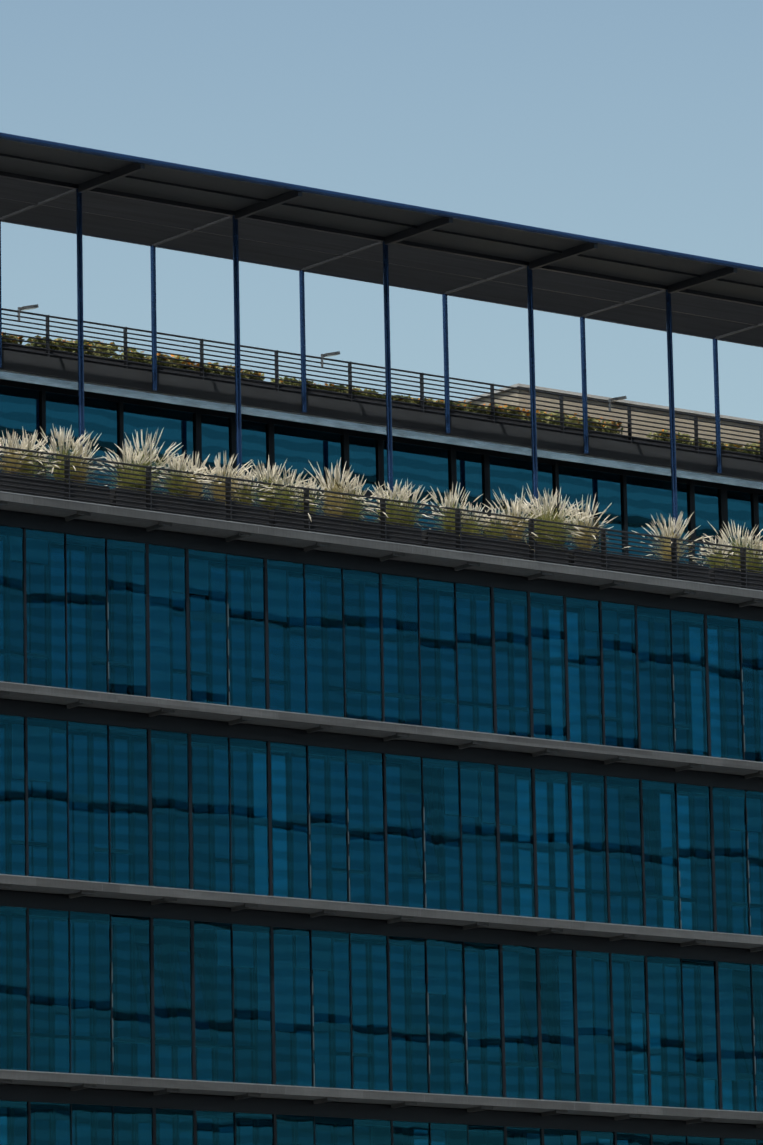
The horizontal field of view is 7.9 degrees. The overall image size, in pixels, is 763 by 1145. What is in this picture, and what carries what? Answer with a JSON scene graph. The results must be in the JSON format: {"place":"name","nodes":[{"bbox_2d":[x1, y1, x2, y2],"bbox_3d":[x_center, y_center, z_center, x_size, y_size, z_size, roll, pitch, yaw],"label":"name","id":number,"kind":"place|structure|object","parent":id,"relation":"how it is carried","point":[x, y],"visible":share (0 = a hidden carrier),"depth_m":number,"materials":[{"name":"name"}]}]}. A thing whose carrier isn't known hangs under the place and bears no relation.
{"place":"outdoors","nodes":[
{"label":"outdoors","id":0,"kind":"place"},
{"bbox_2d":[0,350,762,489],"bbox_3d":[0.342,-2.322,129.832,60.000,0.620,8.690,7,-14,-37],"label":"terrace slab","id":1,"kind":"structure","parent":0,"point":[137,384],"depth_m":124.02,"materials":[{"name":"grey concrete"}]},
{"bbox_2d":[18,304,38,320],"bbox_3d":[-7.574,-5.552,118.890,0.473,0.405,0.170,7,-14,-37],"label":"floodlight","id":2,"kind":"object","parent":1,"relation":"on","point":[29,307],"visible":0.95,"depth_m":118.83,"materials":[{"name":"grey metal"}]},
{"bbox_2d":[321,351,339,366],"bbox_3d":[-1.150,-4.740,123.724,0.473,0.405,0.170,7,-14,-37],"label":"floodlight","id":3,"kind":"object","parent":1,"relation":"on","point":[330,354],"visible":0.95,"depth_m":123.64,"materials":[{"name":"grey metal"}]},
{"bbox_2d":[2,343,759,462],"bbox_3d":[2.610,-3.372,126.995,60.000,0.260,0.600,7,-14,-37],"label":"terrace planters","id":4,"kind":"object","parent":1,"relation":"on","point":[358,398],"visible":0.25,"depth_m":124.43,"materials":[{"name":"grey concrete"}]},
{"bbox_2d":[2,332,759,454],"bbox_3d":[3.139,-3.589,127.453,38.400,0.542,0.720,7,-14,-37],"label":"shrub","id":5,"kind":"object","parent":4,"relation":"in","point":[346,391],"depth_m":124.54,"materials":[{"name":"green plant"}]},
{"bbox_2d":[1,308,762,462],"bbox_3d":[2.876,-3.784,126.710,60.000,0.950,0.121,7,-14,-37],"label":"terrace railing","id":6,"kind":"object","parent":1,"relation":"on","point":[421,387],"visible":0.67,"depth_m":124.30,"materials":[{"name":"grey metal"}]},
{"bbox_2d":[608,396,626,410],"bbox_3d":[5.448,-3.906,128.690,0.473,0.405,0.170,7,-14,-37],"label":"floodlight","id":7,"kind":"object","parent":1,"relation":"on","point":[616,399],"visible":0.93,"depth_m":128.60,"materials":[{"name":"grey metal"}]},
{"bbox_2d":[0,0,762,420],"label":"sky","id":8,"kind":"structure","parent":0,"point":[637,122],"materials":[{"name":"blue"}]},
{"bbox_2d":[107,602,756,1095],"bbox_3d":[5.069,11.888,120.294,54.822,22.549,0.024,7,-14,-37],"label":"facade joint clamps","id":9,"kind":"object","parent":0,"point":[425,880],"visible":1,"depth_m":117.43,"materials":[{"name":"black metal"}]},
{"bbox_2d":[462,383,762,447],"bbox_3d":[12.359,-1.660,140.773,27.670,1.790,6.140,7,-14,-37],"label":"rooftop structure","id":10,"kind":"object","parent":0,"point":[634,403],"depth_m":132.40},
{"label":"ground","id":11,"kind":"structure","parent":0,"visible":0},
{"bbox_2d":[0,510,762,1124],"bbox_3d":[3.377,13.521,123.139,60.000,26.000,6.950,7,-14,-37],"label":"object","id":12,"kind":"object","parent":11,"relation":"on","point":[364,918],"visible":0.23,"depth_m":117.37,"materials":[{"name":"black metal"}]},
{"bbox_2d":[0,525,762,1144],"bbox_3d":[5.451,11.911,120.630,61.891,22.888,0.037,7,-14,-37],"label":"facade glass","id":13,"kind":"object","parent":12,"relation":"attached to","point":[100,813],"visible":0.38,"depth_m":117.38,"materials":[{"name":"blue glass"}]},
{"bbox_2d":[0,510,762,1144],"bbox_3d":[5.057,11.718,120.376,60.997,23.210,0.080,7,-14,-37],"label":"window frames","id":14,"kind":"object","parent":12,"relation":"attached to","point":[272,920],"visible":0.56,"depth_m":117.62,"materials":[{"name":"black metal"}]},
{"bbox_2d":[0,491,762,1127],"bbox_3d":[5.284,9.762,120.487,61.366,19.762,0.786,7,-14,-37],"label":"floor ledges","id":15,"kind":"object","parent":12,"relation":"attached to","point":[148,521],"visible":1,"depth_m":116.98,"materials":[{"name":"grey concrete"}]},
{"bbox_2d":[0,446,762,589],"bbox_3d":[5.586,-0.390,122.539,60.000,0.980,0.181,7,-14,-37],"label":"terrace railing","id":16,"kind":"object","parent":15,"relation":"on","point":[383,526],"visible":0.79,"depth_m":118.23,"materials":[{"name":"black metal"}]},
{"bbox_3d":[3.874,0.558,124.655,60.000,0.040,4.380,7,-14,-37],"label":"terrace deck","id":17,"kind":"structure","parent":0,"visible":0},
{"bbox_2d":[0,132,762,559],"bbox_3d":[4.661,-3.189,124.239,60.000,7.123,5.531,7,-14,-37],"label":"canopy frame","id":18,"kind":"object","parent":17,"relation":"on","point":[78,170],"visible":0.85,"depth_m":120.39,"materials":[{"name":"metal"}]},
{"bbox_2d":[0,177,762,344],"bbox_3d":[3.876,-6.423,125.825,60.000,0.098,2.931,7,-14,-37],"label":"canopy louvres","id":19,"kind":"object","parent":18,"relation":"attached to","point":[94,224],"visible":0.85,"depth_m":122.83,"materials":[{"name":"grey metal"}]},
{"bbox_2d":[0,385,762,570],"bbox_3d":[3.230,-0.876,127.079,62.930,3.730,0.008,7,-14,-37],"label":"windows","id":20,"kind":"structure","parent":17,"relation":"on","point":[417,466],"depth_m":124.83,"materials":[{"name":"blue glass"}]},
{"bbox_2d":[0,379,762,568],"bbox_3d":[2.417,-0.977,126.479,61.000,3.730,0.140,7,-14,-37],"label":"window frames","id":21,"kind":"structure","parent":17,"relation":"on","point":[381,438],"depth_m":124.94,"materials":[{"name":"black metal"}]},
{"bbox_2d":[0,472,762,590],"bbox_3d":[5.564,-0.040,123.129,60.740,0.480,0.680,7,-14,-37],"label":"terrace planters","id":22,"kind":"object","parent":17,"relation":"on","point":[350,528],"visible":0.33,"depth_m":118.29,"materials":[{"name":"grey concrete"}]},
{"bbox_2d":[0,442,691,561],"bbox_3d":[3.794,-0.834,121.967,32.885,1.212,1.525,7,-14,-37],"label":"shrubs","id":23,"kind":"object","parent":22,"relation":"in","point":[326,498],"visible":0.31,"depth_m":118.16,"materials":[{"name":"green plant"}]},
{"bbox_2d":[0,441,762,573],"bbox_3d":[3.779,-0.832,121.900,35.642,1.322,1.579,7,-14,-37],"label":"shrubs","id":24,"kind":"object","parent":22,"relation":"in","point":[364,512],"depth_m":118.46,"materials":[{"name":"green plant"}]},
{"bbox_2d":[0,423,762,570],"bbox_3d":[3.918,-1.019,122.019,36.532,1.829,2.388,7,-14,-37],"label":"spiky plants","id":25,"kind":"object","parent":22,"relation":"in","point":[62,436],"visible":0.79,"depth_m":118.25,"materials":[{"name":"plant"}]}
]}

